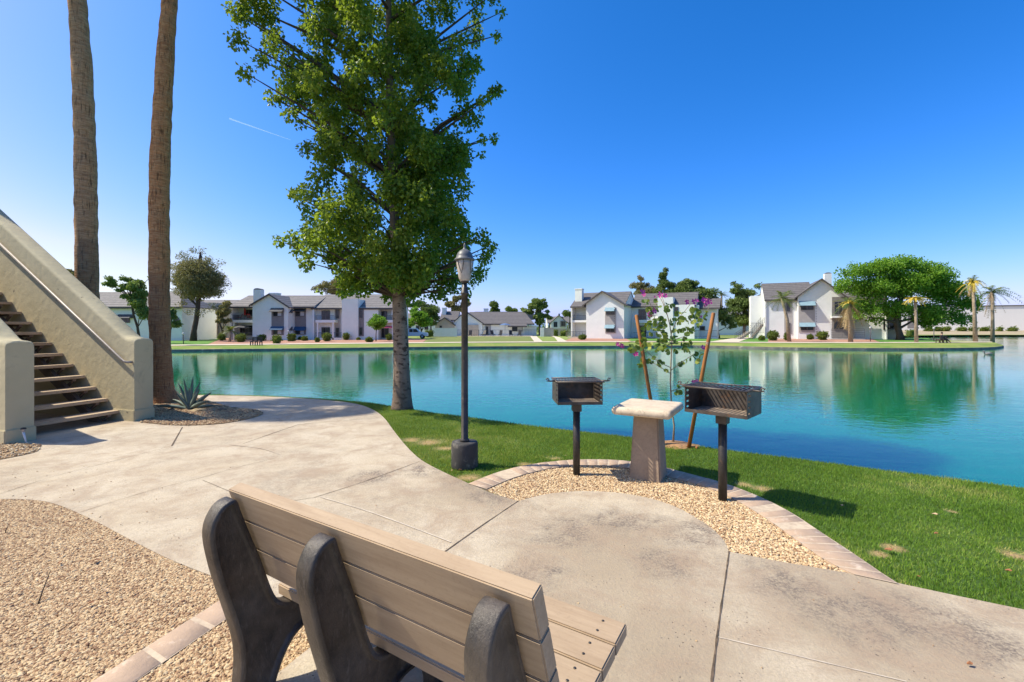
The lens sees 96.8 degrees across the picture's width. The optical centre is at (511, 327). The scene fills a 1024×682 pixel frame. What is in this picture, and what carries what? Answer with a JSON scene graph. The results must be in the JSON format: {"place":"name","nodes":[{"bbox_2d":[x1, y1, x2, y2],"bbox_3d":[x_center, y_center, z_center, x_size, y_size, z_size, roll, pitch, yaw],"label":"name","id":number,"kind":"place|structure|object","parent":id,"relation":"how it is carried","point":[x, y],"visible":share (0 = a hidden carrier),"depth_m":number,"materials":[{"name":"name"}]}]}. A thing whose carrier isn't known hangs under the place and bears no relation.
{"place":"outdoors","nodes":[
{"label":"outdoors","id":0,"kind":"place"},
{"bbox_2d":[0,499,309,681],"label":"gravel","id":1,"kind":"structure","parent":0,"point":[130,628],"depth_m":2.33,"materials":[{"name":"beige gravel"}]},
{"bbox_2d":[92,601,225,681],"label":"brick edging","id":2,"kind":"object","parent":1,"relation":"on","point":[144,662],"visible":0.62,"depth_m":2.24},
{"bbox_2d":[171,339,217,344],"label":"lawn","id":3,"kind":"structure","parent":0,"point":[209,341],"depth_m":59.20,"materials":[{"name":"green plant"}]},
{"bbox_2d":[170,246,231,340],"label":"pine tree","id":4,"kind":"object","parent":3,"relation":"on","point":[198,279],"visible":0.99,"depth_m":65.23,"materials":[{"name":"green plant"}]},
{"bbox_2d":[408,313,437,331],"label":"house","id":5,"kind":"structure","parent":0,"point":[418,327],"depth_m":128.00,"materials":[{"name":"white paint"}]},
{"bbox_2d":[426,336,533,341],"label":"lawn","id":6,"kind":"structure","parent":0,"point":[489,339],"depth_m":73.63,"materials":[{"name":"green plant"}]},
{"bbox_2d":[482,335,530,335],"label":"pool deck","id":7,"kind":"structure","parent":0,"point":[506,335],"depth_m":109.77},
{"bbox_2d":[457,330,539,335],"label":"pool fence","id":8,"kind":"object","parent":7,"relation":"on","point":[498,332],"visible":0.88,"depth_m":100.99,"materials":[{"name":"metal"}]},
{"bbox_2d":[0,393,1023,681],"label":"patio","id":9,"kind":"structure","parent":0,"point":[650,573],"depth_m":3.35,"materials":[{"name":"concrete"}]},
{"bbox_2d":[0,442,40,458],"bbox_3d":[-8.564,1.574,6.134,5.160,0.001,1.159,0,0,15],"label":"gravel","id":10,"kind":"structure","parent":9,"relation":"on","point":[21,451],"depth_m":5.83,"materials":[{"name":"brown gravel"}]},
{"bbox_2d":[20,427,26,442],"bbox_3d":[-6.658,1.476,6.204,0.072,0.233,0.072,0,0,45],"label":"path light","id":11,"kind":"object","parent":10,"relation":"on","point":[22,429],"visible":0.95,"depth_m":6.20,"materials":[{"name":"white plastic"}]},
{"bbox_2d":[0,209,154,443],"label":"staircase","id":12,"kind":"structure","parent":9,"relation":"on","point":[72,348],"depth_m":7.99,"materials":[{"name":"paint"}]},
{"bbox_2d":[67,0,99,298],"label":"fan palm","id":13,"kind":"object","parent":9,"relation":"on","point":[86,227],"visible":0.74,"depth_m":9.47,"materials":[{"name":"brown plant"}]},
{"bbox_2d":[140,398,262,424],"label":"gravel","id":14,"kind":"structure","parent":9,"relation":"on","point":[203,419],"depth_m":7.80,"materials":[{"name":"brown gravel"}]},
{"bbox_2d":[148,0,179,403],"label":"fan palm","id":15,"kind":"object","parent":14,"relation":"on","point":[159,298],"visible":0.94,"depth_m":9.47,"materials":[{"name":"brown plant"}]},
{"bbox_2d":[154,377,218,408],"bbox_3d":[-6.240,1.290,8.791,1.085,0.733,0.476,0,0,0],"label":"agave","id":16,"kind":"object","parent":14,"relation":"on","point":[187,398],"visible":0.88,"depth_m":8.73,"materials":[{"name":"green plant"}]},
{"bbox_2d":[320,496,450,541],"bbox_3d":[-1.112,1.574,3.804,1.609,0.001,0.039,0,0,34],"label":"concrete joint","id":17,"kind":"object","parent":9,"relation":"on","point":[388,518],"visible":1,"depth_m":3.75,"materials":[{"name":"concrete"}]},
{"bbox_2d":[202,483,626,681],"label":"park bench","id":18,"kind":"object","parent":9,"relation":"on","point":[350,590],"visible":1,"depth_m":1.56,"materials":[{"name":"beige wood"}]},
{"bbox_2d":[445,501,517,550],"bbox_3d":[-0.427,1.577,3.267,0.037,0.001,2.013,0,0,28],"label":"concrete joint","id":19,"kind":"object","parent":9,"relation":"on","point":[477,528],"visible":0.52,"depth_m":3.56,"materials":[{"name":"grey concrete"}]},
{"bbox_2d":[8,411,1023,678],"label":"loose pebbles","id":20,"kind":"object","parent":9,"relation":"on","point":[578,603],"visible":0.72,"depth_m":3.01,"materials":[{"name":"stone"}]},
{"bbox_2d":[710,551,729,681],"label":"concrete joint","id":21,"kind":"object","parent":9,"relation":"on","point":[713,663],"visible":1,"depth_m":2.36,"materials":[{"name":"grey concrete"}]},
{"bbox_2d":[720,637,906,681],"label":"concrete joint","id":22,"kind":"object","parent":9,"relation":"on","point":[813,659],"visible":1,"depth_m":2.16,"materials":[{"name":"concrete"}]},
{"bbox_2d":[0,0,1023,327],"label":"sky","id":23,"kind":"structure","parent":0,"point":[714,143],"materials":[{"name":"blue"}]},
{"bbox_2d":[171,332,990,346],"bbox_3d":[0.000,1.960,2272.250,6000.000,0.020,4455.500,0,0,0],"label":"ground","id":24,"kind":"structure","parent":0,"point":[722,337],"depth_m":56.03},
{"bbox_2d":[101,274,148,335],"bbox_3d":[-46.128,-2.216,55.045,6.132,8.580,2.955,0,0,0],"label":"weeping tree","id":25,"kind":"object","parent":24,"relation":"on","point":[136,298],"visible":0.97,"depth_m":54.62,"materials":[{"name":"green plant"}]},
{"bbox_2d":[99,292,216,340],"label":"apartment building","id":26,"kind":"structure","parent":24,"relation":"on","point":[122,310],"depth_m":69.18,"materials":[{"name":"paint"}]},
{"bbox_2d":[170,307,183,328],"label":"tree","id":27,"kind":"object","parent":24,"relation":"on","point":[174,317],"visible":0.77,"depth_m":49.86,"materials":[{"name":"green plant"}]},
{"bbox_2d":[203,300,238,337],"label":"apartment building","id":28,"kind":"structure","parent":24,"relation":"on","point":[219,302],"depth_m":84.60,"materials":[{"name":"beige paint"}]},
{"bbox_2d":[215,300,232,339],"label":"tree","id":29,"kind":"object","parent":24,"relation":"on","point":[226,311],"visible":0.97,"depth_m":69.86,"materials":[{"name":"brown plant"}]},
{"bbox_2d":[250,337,262,345],"bbox_3d":[-27.940,1.480,49.687,1.106,0.940,0.570,0,0,0],"label":"park bench","id":30,"kind":"object","parent":24,"relation":"on","point":[257,339],"visible":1,"depth_m":49.89,"materials":[{"name":"black metal"}]},
{"bbox_2d":[210,338,424,343],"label":"gravel","id":31,"kind":"structure","parent":24,"relation":"on","point":[313,341],"depth_m":63.15,"materials":[{"name":"brown gravel"}]},
{"bbox_2d":[217,333,225,340],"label":"shrub","id":32,"kind":"object","parent":31,"relation":"on","point":[220,337],"visible":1,"depth_m":67.67,"materials":[{"name":"green plant"}]},
{"bbox_2d":[219,326,239,341],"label":"palm tree","id":33,"kind":"object","parent":31,"relation":"on","point":[230,330],"visible":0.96,"depth_m":61.88,"materials":[{"name":"green plant"}]},
{"bbox_2d":[234,333,246,341],"bbox_3d":[-36.031,1.368,60.493,1.530,1.457,1.557,0,0,34],"label":"shrub","id":34,"kind":"object","parent":31,"relation":"on","point":[241,337],"visible":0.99,"depth_m":60.23,"materials":[{"name":"green plant"}]},
{"bbox_2d":[270,334,282,343],"bbox_3d":[-28.188,1.393,54.581,1.340,1.362,1.343,0,0,25],"label":"shrub","id":35,"kind":"object","parent":31,"relation":"on","point":[276,339],"visible":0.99,"depth_m":54.30,"materials":[{"name":"green plant"}]},
{"bbox_2d":[286,333,296,340],"bbox_3d":[-31.020,1.400,63.997,1.371,1.426,1.343,0,0,0],"label":"shrub","id":36,"kind":"object","parent":31,"relation":"on","point":[291,337],"visible":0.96,"depth_m":63.65,"materials":[{"name":"green plant"}]},
{"bbox_2d":[321,333,331,340],"bbox_3d":[-26.005,1.332,63.977,1.530,1.464,1.774,0,0,-30],"label":"shrub","id":37,"kind":"object","parent":31,"relation":"on","point":[326,336],"visible":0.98,"depth_m":63.62,"materials":[{"name":"green plant"}]},
{"bbox_2d":[366,313,387,340],"bbox_3d":[-19.071,-0.002,64.583,2.931,4.105,3.164,0,0,0],"label":"tree","id":38,"kind":"object","parent":31,"relation":"on","point":[376,321],"visible":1,"depth_m":64.03,"materials":[{"name":"green plant"}]},
{"bbox_2d":[229,288,408,339],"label":"apartment building","id":39,"kind":"structure","parent":24,"relation":"on","point":[313,317],"depth_m":72.00,"materials":[{"name":"paint"}]},
{"bbox_2d":[240,326,252,335],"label":"window","id":40,"kind":"structure","parent":39,"relation":"in","point":[241,329],"depth_m":73.77,"materials":[{"name":"black glass"}]},
{"bbox_2d":[295,311,304,315],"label":"window","id":41,"kind":"structure","parent":39,"relation":"in","point":[297,313],"depth_m":72.47,"materials":[{"name":"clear glass"}]},
{"bbox_2d":[321,311,329,319],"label":"window","id":42,"kind":"structure","parent":39,"relation":"in","point":[322,312],"depth_m":72.97,"materials":[{"name":"grey glass"}]},
{"bbox_2d":[321,327,329,337],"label":"window","id":43,"kind":"structure","parent":39,"relation":"in","point":[323,329],"depth_m":72.96,"materials":[{"name":"black glass"}]},
{"bbox_2d":[381,328,388,337],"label":"window","id":44,"kind":"structure","parent":39,"relation":"in","point":[384,331],"depth_m":73.77,"materials":[{"name":"grey glass"}]},
{"bbox_2d":[310,277,336,293],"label":"pine tree","id":45,"kind":"object","parent":24,"relation":"on","point":[327,285],"visible":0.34,"depth_m":91.07,"materials":[{"name":"green plant"}]},
{"bbox_2d":[408,328,427,338],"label":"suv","id":46,"kind":"object","parent":24,"relation":"on","point":[414,332],"visible":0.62,"depth_m":81.16,"materials":[{"name":"white paint"}]},
{"bbox_2d":[408,306,433,331],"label":"tree","id":47,"kind":"object","parent":24,"relation":"on","point":[420,318],"visible":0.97,"depth_m":91.19,"materials":[{"name":"green plant"}]},
{"bbox_2d":[407,299,439,330],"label":"tree","id":48,"kind":"object","parent":24,"relation":"on","point":[432,311],"visible":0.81,"depth_m":103.34,"materials":[{"name":"green plant"}]},
{"bbox_2d":[433,328,456,336],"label":"garden wall","id":49,"kind":"structure","parent":24,"relation":"on","point":[444,332],"depth_m":98.00,"materials":[{"name":"paint"}]},
{"bbox_2d":[444,295,471,311],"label":"pine tree","id":50,"kind":"object","parent":24,"relation":"on","point":[452,303],"visible":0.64,"depth_m":128.92,"materials":[{"name":"green plant"}]},
{"bbox_2d":[435,308,536,335],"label":"clubhouse","id":51,"kind":"structure","parent":24,"relation":"on","point":[486,320],"depth_m":110.30,"materials":[{"name":"paint"}]},
{"bbox_2d":[489,300,499,311],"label":"tree","id":52,"kind":"object","parent":24,"relation":"on","point":[494,305],"visible":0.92,"depth_m":139.44,"materials":[{"name":"green plant"}]},
{"bbox_2d":[504,305,517,311],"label":"tree","id":53,"kind":"object","parent":24,"relation":"on","point":[508,308],"visible":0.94,"depth_m":149.40,"materials":[{"name":"green plant"}]},
{"bbox_2d":[520,297,553,329],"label":"tree","id":54,"kind":"object","parent":24,"relation":"on","point":[539,306],"visible":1,"depth_m":117.06,"materials":[{"name":"green plant"}]},
{"bbox_2d":[544,328,553,336],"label":"garden wall","id":55,"kind":"structure","parent":24,"relation":"on","point":[548,332],"depth_m":100.00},
{"bbox_2d":[546,313,570,327],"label":"apartment building","id":56,"kind":"structure","parent":24,"relation":"on","point":[558,321],"depth_m":150.00,"materials":[{"name":"white paint"}]},
{"bbox_2d":[554,328,570,335],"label":"garden wall","id":57,"kind":"structure","parent":24,"relation":"on","point":[561,329],"depth_m":112.00,"materials":[{"name":"beige paint"}]},
{"bbox_2d":[561,309,570,327],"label":"tree","id":58,"kind":"object","parent":24,"relation":"on","point":[564,313],"visible":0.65,"depth_m":144.59,"materials":[{"name":"green plant"}]},
{"bbox_2d":[566,338,628,340],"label":"gravel","id":59,"kind":"structure","parent":24,"relation":"on","point":[588,339],"depth_m":73.82,"materials":[{"name":"gravel"}]},
{"bbox_2d":[628,275,655,294],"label":"pine tree","id":60,"kind":"object","parent":24,"relation":"on","point":[638,286],"visible":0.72,"depth_m":111.04,"materials":[{"name":"green plant"}]},
{"bbox_2d":[567,288,721,338],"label":"apartment building","id":61,"kind":"structure","parent":24,"relation":"on","point":[605,315],"depth_m":81.05,"materials":[{"name":"white paint"}]},
{"bbox_2d":[638,309,645,319],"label":"window","id":62,"kind":"structure","parent":61,"relation":"in","point":[640,311],"depth_m":83.37,"materials":[{"name":"grey glass"}]},
{"bbox_2d":[651,267,676,292],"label":"pine tree","id":63,"kind":"object","parent":24,"relation":"on","point":[663,285],"visible":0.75,"depth_m":109.06,"materials":[{"name":"green plant"}]},
{"bbox_2d":[673,278,705,292],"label":"tree","id":64,"kind":"object","parent":24,"relation":"on","point":[687,285],"visible":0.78,"depth_m":106.88,"materials":[{"name":"green plant"}]},
{"bbox_2d":[695,287,737,337],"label":"tree","id":65,"kind":"object","parent":24,"relation":"on","point":[725,319],"visible":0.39,"depth_m":83.21,"materials":[{"name":"green plant"}]},
{"bbox_2d":[717,291,728,305],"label":"palm tree","id":66,"kind":"object","parent":24,"relation":"on","point":[721,294],"visible":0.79,"depth_m":124.83,"materials":[{"name":"green plant"}]},
{"bbox_2d":[711,337,747,341],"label":"footpath","id":67,"kind":"structure","parent":24,"relation":"on","point":[732,340],"depth_m":67.00,"materials":[{"name":"beige concrete"}]},
{"bbox_2d":[735,325,750,338],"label":"outdoor stair","id":68,"kind":"object","parent":67,"relation":"on","point":[743,335],"visible":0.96,"depth_m":76.20,"materials":[{"name":"concrete"}]},
{"bbox_2d":[719,310,748,334],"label":"house","id":69,"kind":"structure","parent":24,"relation":"on","point":[728,331],"depth_m":120.00,"materials":[{"name":"white paint"}]},
{"bbox_2d":[724,281,761,333],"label":"tree","id":70,"kind":"object","parent":24,"relation":"on","point":[739,303],"visible":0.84,"depth_m":89.33,"materials":[{"name":"green plant"}]},
{"bbox_2d":[748,317,764,338],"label":"outdoor stair","id":71,"kind":"object","parent":24,"relation":"on","point":[755,334],"visible":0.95,"depth_m":79.70,"materials":[{"name":"concrete"}]},
{"bbox_2d":[768,339,877,341],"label":"gravel","id":72,"kind":"structure","parent":24,"relation":"on","point":[815,340],"depth_m":68.06,"materials":[{"name":"gravel"}]},
{"bbox_2d":[766,330,779,340],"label":"shrub","id":73,"kind":"object","parent":72,"relation":"on","point":[773,335],"visible":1,"depth_m":67.50,"materials":[{"name":"green plant"}]},
{"bbox_2d":[765,290,801,341],"bbox_3d":[37.503,-1.544,63.122,4.294,7.238,5.599,0,0,0],"label":"palm tree","id":74,"kind":"object","parent":72,"relation":"on","point":[781,298],"visible":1,"depth_m":62.84,"materials":[{"name":"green plant"}]},
{"bbox_2d":[815,331,828,339],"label":"shrub","id":75,"kind":"object","parent":72,"relation":"on","point":[822,335],"visible":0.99,"depth_m":70.10,"materials":[{"name":"green plant"}]},
{"bbox_2d":[749,272,900,339],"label":"apartment building","id":76,"kind":"structure","parent":24,"relation":"on","point":[815,311],"depth_m":76.86,"materials":[{"name":"white paint"}]},
{"bbox_2d":[801,305,813,309],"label":"window","id":77,"kind":"structure","parent":76,"relation":"in","point":[802,307],"depth_m":76.84,"materials":[{"name":"grey glass"}]},
{"bbox_2d":[834,301,842,313],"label":"window","id":78,"kind":"structure","parent":76,"relation":"in","point":[836,304],"depth_m":75.04,"materials":[{"name":"grey glass"}]},
{"bbox_2d":[834,322,843,328],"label":"window","id":79,"kind":"structure","parent":76,"relation":"in","point":[836,324],"depth_m":75.14,"materials":[{"name":"grey glass"}]},
{"bbox_2d":[883,321,894,329],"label":"window","id":80,"kind":"structure","parent":76,"relation":"in","point":[890,326],"depth_m":73.66,"materials":[{"name":"grey glass"}]},
{"bbox_2d":[831,297,866,341],"bbox_3d":[45.029,-1.058,61.170,4.851,6.230,4.093,0,0,0],"label":"palm tree","id":81,"kind":"object","parent":24,"relation":"on","point":[849,304],"visible":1,"depth_m":60.79,"materials":[{"name":"brown plant"}]},
{"bbox_2d":[905,329,913,336],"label":"shrub","id":82,"kind":"object","parent":24,"relation":"on","point":[909,333],"visible":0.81,"depth_m":94.21,"materials":[{"name":"green plant"}]},
{"bbox_2d":[902,296,931,341],"bbox_3d":[53.299,-1.062,60.164,3.005,6.227,3.847,0,0,0],"label":"palm tree","id":83,"kind":"object","parent":24,"relation":"on","point":[915,299],"visible":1,"depth_m":59.89,"materials":[{"name":"beige plant"}]},
{"bbox_2d":[955,275,989,341],"bbox_3d":[62.584,-2.527,61.972,3.618,9.171,3.460,0,0,0],"label":"palm tree","id":84,"kind":"object","parent":24,"relation":"on","point":[971,283],"visible":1,"depth_m":61.83,"materials":[{"name":"yellow plant"}]},
{"bbox_2d":[971,285,1021,342],"bbox_3d":[67.059,-1.892,63.263,4.377,7.885,5.218,0,0,-30],"label":"palm tree","id":85,"kind":"object","parent":24,"relation":"on","point":[992,308],"visible":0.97,"depth_m":62.88,"materials":[{"name":"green plant"}]},
{"bbox_2d":[171,341,990,345],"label":"footpath","id":86,"kind":"structure","parent":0,"point":[565,341],"depth_m":58.27,"materials":[{"name":"beige concrete"}]},
{"bbox_2d":[171,338,1002,348],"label":"grass bank","id":87,"kind":"structure","parent":0,"point":[992,344],"depth_m":49.41,"materials":[{"name":"green plant"}]},
{"bbox_2d":[172,336,1023,487],"bbox_3d":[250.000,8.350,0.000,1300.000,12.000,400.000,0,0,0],"label":"lake","id":88,"kind":"structure","parent":0,"point":[957,414],"depth_m":17.29,"materials":[{"name":"teal liquid"}]},
{"bbox_2d":[172,345,1003,351],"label":"shore kerb","id":89,"kind":"structure","parent":88,"relation":"on","point":[364,348],"depth_m":48.90,"materials":[{"name":"grey concrete"}]},
{"bbox_2d":[198,393,1023,608],"bbox_3d":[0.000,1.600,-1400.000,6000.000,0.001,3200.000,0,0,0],"label":"lawn","id":90,"kind":"structure","parent":0,"point":[901,548],"depth_m":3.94,"materials":[{"name":"green plant"}]},
{"bbox_2d":[221,0,507,410],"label":"broadleaf tree","id":91,"kind":"object","parent":90,"relation":"on","point":[419,169],"visible":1,"depth_m":8.47,"materials":[{"name":"green plant"}]},
{"bbox_2d":[451,243,477,470],"bbox_3d":[-0.543,0.312,5.223,0.306,2.575,0.306,0,0,0],"label":"lamp post","id":92,"kind":"object","parent":90,"relation":"on","point":[464,452],"visible":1,"depth_m":5.19,"materials":[{"name":"black metal"}]},
{"bbox_2d":[487,466,845,571],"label":"gravel stones","id":93,"kind":"object","parent":90,"relation":"on","point":[674,492],"visible":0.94,"depth_m":4.20,"materials":[{"name":"beige gravel"}]},
{"bbox_2d":[546,377,610,475],"bbox_3d":[0.697,1.075,4.895,0.696,1.091,0.428,0,0,-3],"label":"park grill","id":94,"kind":"object","parent":93,"relation":"on","point":[576,395],"visible":0.98,"depth_m":4.89,"materials":[{"name":"black paint"}]},
{"bbox_2d":[612,398,683,482],"bbox_3d":[1.455,1.208,4.850,0.600,0.785,0.690,0,0,31],"label":"pedestal table","id":95,"kind":"object","parent":93,"relation":"on","point":[648,457],"visible":1,"depth_m":4.72,"materials":[{"name":"concrete"}]},
{"bbox_2d":[678,381,764,501],"bbox_3d":[1.929,1.065,4.176,0.766,1.111,0.428,0,0,44],"label":"park grill","id":96,"kind":"object","parent":93,"relation":"on","point":[722,404],"visible":0.98,"depth_m":4.18,"materials":[{"name":"black paint"}]},
{"bbox_2d":[468,459,896,583],"bbox_3d":[1.402,1.595,4.382,3.344,0.051,1.660,0,0,32],"label":"brick edging","id":97,"kind":"object","parent":90,"relation":"on","point":[822,546],"visible":0.68,"depth_m":3.90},
{"bbox_2d":[665,440,699,449],"bbox_3d":[2.242,1.599,6.175,0.599,0.071,0.421,0,0,0],"label":"soil mound","id":98,"kind":"object","parent":90,"relation":"on","point":[678,444],"visible":0.58,"depth_m":6.11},
{"bbox_2d":[635,315,651,399],"bbox_3d":[1.858,0.736,6.233,0.383,1.837,0.051,0,0,43],"label":"stake","id":99,"kind":"object","parent":98,"relation":"on","point":[643,359],"visible":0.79,"depth_m":6.25,"materials":[{"name":"orange wood"}]},
{"bbox_2d":[616,289,711,441],"bbox_3d":[2.095,0.542,6.239,1.316,2.132,0.399,0,0,0],"label":"orchid tree","id":100,"kind":"object","parent":98,"relation":"on","point":[662,325],"visible":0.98,"depth_m":6.23,"materials":[{"name":"green plant"}]},
{"bbox_2d":[687,313,714,448],"bbox_3d":[2.485,0.728,5.994,0.360,1.853,0.056,0,0,16],"label":"stake","id":101,"kind":"object","parent":98,"relation":"on","point":[694,416],"visible":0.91,"depth_m":5.97,"materials":[{"name":"orange wood"}]},
{"bbox_2d":[630,338,717,340],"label":"lawn","id":102,"kind":"structure","parent":0,"point":[655,339],"depth_m":73.63,"materials":[{"name":"green plant"}]},
{"bbox_2d":[739,338,767,341],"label":"lawn","id":103,"kind":"structure","parent":0,"point":[753,340],"depth_m":67.89,"materials":[{"name":"green plant"}]},
{"bbox_2d":[873,338,934,341],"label":"lawn","id":104,"kind":"structure","parent":0,"point":[906,340],"depth_m":67.71,"materials":[{"name":"green plant"}]},
{"bbox_2d":[830,254,986,339],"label":"spreading tree","id":105,"kind":"object","parent":104,"relation":"on","point":[893,278],"visible":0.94,"depth_m":70.00,"materials":[{"name":"green plant"}]},
{"bbox_2d":[902,330,1023,335],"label":"sandy bank","id":106,"kind":"structure","parent":0,"point":[970,333],"depth_m":133.68,"materials":[{"name":"beige sand"}]},
{"bbox_2d":[936,326,951,330],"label":"shrub","id":107,"kind":"object","parent":106,"relation":"on","point":[946,328],"visible":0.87,"depth_m":149.53,"materials":[{"name":"green plant"}]},
{"bbox_2d":[901,305,1023,329],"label":"warehouse","id":108,"kind":"structure","parent":106,"relation":"on","point":[1013,315],"depth_m":191.32,"materials":[{"name":"white paint"}]},
{"bbox_2d":[1005,325,1019,330],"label":"shrub","id":109,"kind":"object","parent":106,"relation":"on","point":[1012,329],"visible":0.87,"depth_m":149.74,"materials":[{"name":"green plant"}]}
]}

